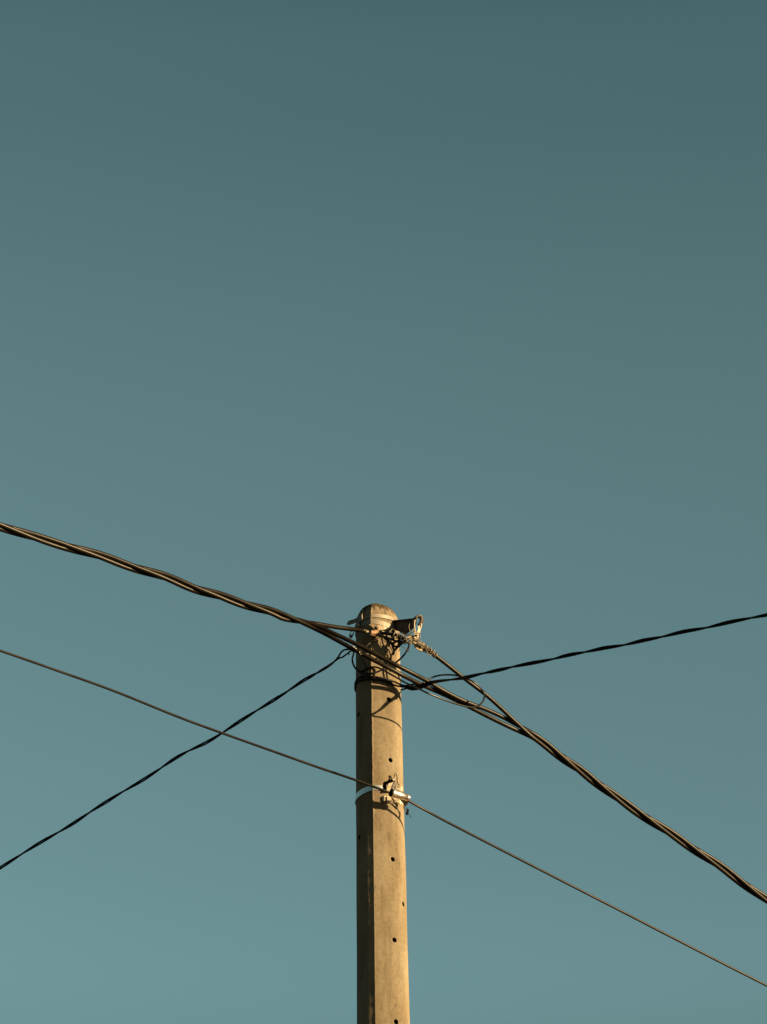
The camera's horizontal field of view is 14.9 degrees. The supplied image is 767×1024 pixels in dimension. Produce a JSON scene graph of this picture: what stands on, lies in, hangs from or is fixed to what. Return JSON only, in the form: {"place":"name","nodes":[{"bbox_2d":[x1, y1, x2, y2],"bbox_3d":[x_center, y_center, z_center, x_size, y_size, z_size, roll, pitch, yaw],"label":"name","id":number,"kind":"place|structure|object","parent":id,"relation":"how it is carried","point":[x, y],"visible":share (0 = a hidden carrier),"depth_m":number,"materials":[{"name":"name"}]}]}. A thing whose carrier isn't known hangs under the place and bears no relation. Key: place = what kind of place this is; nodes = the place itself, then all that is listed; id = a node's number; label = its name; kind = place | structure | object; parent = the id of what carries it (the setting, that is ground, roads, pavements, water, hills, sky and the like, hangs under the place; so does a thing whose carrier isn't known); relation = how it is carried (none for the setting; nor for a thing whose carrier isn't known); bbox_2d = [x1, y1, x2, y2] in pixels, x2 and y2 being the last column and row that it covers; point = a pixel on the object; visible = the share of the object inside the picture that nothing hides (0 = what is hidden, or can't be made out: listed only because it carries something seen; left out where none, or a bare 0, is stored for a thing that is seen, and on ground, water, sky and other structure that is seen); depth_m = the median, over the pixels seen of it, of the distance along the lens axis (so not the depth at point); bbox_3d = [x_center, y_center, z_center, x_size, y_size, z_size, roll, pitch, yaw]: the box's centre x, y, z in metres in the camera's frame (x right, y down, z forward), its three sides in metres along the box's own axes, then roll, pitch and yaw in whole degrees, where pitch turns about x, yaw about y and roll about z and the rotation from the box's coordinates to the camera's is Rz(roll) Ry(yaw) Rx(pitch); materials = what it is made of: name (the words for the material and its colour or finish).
{"place":"outdoors","nodes":[
{"label":"outdoors","id":0,"kind":"place"},
{"bbox_2d":[0,0,766,1023],"label":"sky","id":1,"kind":"structure","parent":0,"point":[452,314],"materials":[{"name":"teal"}]},
{"label":"ground","id":2,"kind":"structure","parent":0,"visible":0},
{"bbox_2d":[356,603,409,1023],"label":"utility pole","id":3,"kind":"object","parent":2,"relation":"on","point":[382,966],"visible":0.93,"depth_m":12.70,"materials":[{"name":"concrete"}]},
{"bbox_2d":[0,642,409,869],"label":"service cable","id":4,"kind":"object","parent":3,"relation":"attached to","point":[242,719],"visible":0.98,"depth_m":13.41,"materials":[{"name":"black rubber"}]},
{"bbox_2d":[347,614,396,625],"bbox_3d":[-0.031,0.521,13.309,0.211,0.035,0.254,-22,-35,35],"label":"steel band","id":5,"kind":"object","parent":3,"relation":"attached to","point":[362,617],"visible":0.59,"depth_m":13.22,"materials":[{"name":"silver metal"}]},
{"bbox_2d":[349,619,398,637],"bbox_3d":[-0.026,0.565,13.290,0.205,0.066,0.250,-16,-32,27],"label":"steel band","id":6,"kind":"object","parent":3,"relation":"attached to","point":[374,621],"visible":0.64,"depth_m":13.21,"materials":[{"name":"silver metal"}]},
{"bbox_2d":[365,624,383,636],"bbox_3d":[-0.041,0.526,13.137,0.094,0.061,0.039,0,-28,0],"label":"dead end clamp","id":7,"kind":"object","parent":3,"relation":"attached to","point":[375,631],"visible":1,"depth_m":13.14,"materials":[{"name":"metal"}]},
{"bbox_2d":[380,632,407,643],"bbox_3d":[0.047,0.557,13.096,0.130,0.074,0.021,-8,-29,14],"label":"cable tail","id":8,"kind":"object","parent":7,"relation":"attached to","point":[390,634],"visible":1,"depth_m":13.10},
{"bbox_2d":[378,635,401,654],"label":"jumper wires","id":9,"kind":"object","parent":8,"relation":"hanging from","point":[388,639],"visible":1,"depth_m":13.10,"materials":[{"name":"black"}]},
{"bbox_2d":[373,629,409,651],"bbox_3d":[0.033,0.568,13.105,0.173,0.104,0.069,-4,-28,7],"label":"tie wire","id":10,"kind":"object","parent":8,"relation":"attached to","point":[406,639],"visible":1,"depth_m":13.09,"materials":[{"name":"black metal"}]},
{"bbox_2d":[355,785,400,804],"bbox_3d":[-0.015,1.265,12.918,0.219,0.036,0.276,0,-28,0],"label":"steel band","id":11,"kind":"object","parent":3,"relation":"attached to","point":[363,791],"visible":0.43,"depth_m":12.82,"materials":[{"name":"silver metal"}]},
{"bbox_2d":[0,522,766,903],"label":"power cable","id":12,"kind":"object","parent":3,"relation":"attached to","point":[434,688],"visible":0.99,"depth_m":13.04,"materials":[{"name":"black rubber"}]},
{"bbox_2d":[382,772,410,810],"bbox_3d":[0.039,1.195,12.779,0.151,0.167,0.133,4,-28,-7],"label":"suspension clamp","id":13,"kind":"object","parent":3,"relation":"attached to","point":[401,796],"visible":0.99,"depth_m":12.78,"materials":[{"name":"metal"}]},
{"bbox_2d":[0,649,766,986],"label":"communication cable","id":14,"kind":"object","parent":13,"relation":"attached to","point":[388,793],"visible":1,"depth_m":12.70,"materials":[{"name":"black rubber"}]},
{"bbox_2d":[379,615,422,637],"bbox_3d":[0.088,0.507,13.177,0.202,0.102,0.099,-13,-31,23],"label":"cable bracket","id":15,"kind":"object","parent":3,"relation":"attached to","point":[403,626],"visible":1,"depth_m":13.18,"materials":[{"name":"metal"}]},
{"bbox_2d":[407,615,424,651],"bbox_3d":[0.149,0.537,13.098,0.089,0.186,0.047,14,-31,-25],"label":"anchor clamp","id":16,"kind":"object","parent":15,"relation":"hanging from","point":[413,641],"visible":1,"depth_m":13.08,"materials":[{"name":"metal"}]},
{"bbox_2d":[405,623,437,657],"bbox_3d":[0.173,0.570,13.079,0.150,0.150,0.048,10,-30,-19],"label":"tie wire","id":17,"kind":"object","parent":16,"relation":"attached to","point":[425,648],"visible":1,"depth_m":13.06,"materials":[{"name":"silver metal"}]},
{"bbox_2d":[361,666,484,707],"bbox_3d":[0.190,0.762,13.006,0.557,0.206,0.211,4,-28,-8],"label":"loop wire","id":18,"kind":"object","parent":3,"relation":"attached to","point":[401,680],"visible":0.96,"depth_m":13.04,"materials":[{"name":"black"}]},
{"bbox_2d":[354,613,766,692],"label":"service cable","id":19,"kind":"object","parent":3,"relation":"attached to","point":[428,683],"visible":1,"depth_m":12.50,"materials":[{"name":"black rubber"}]}
]}

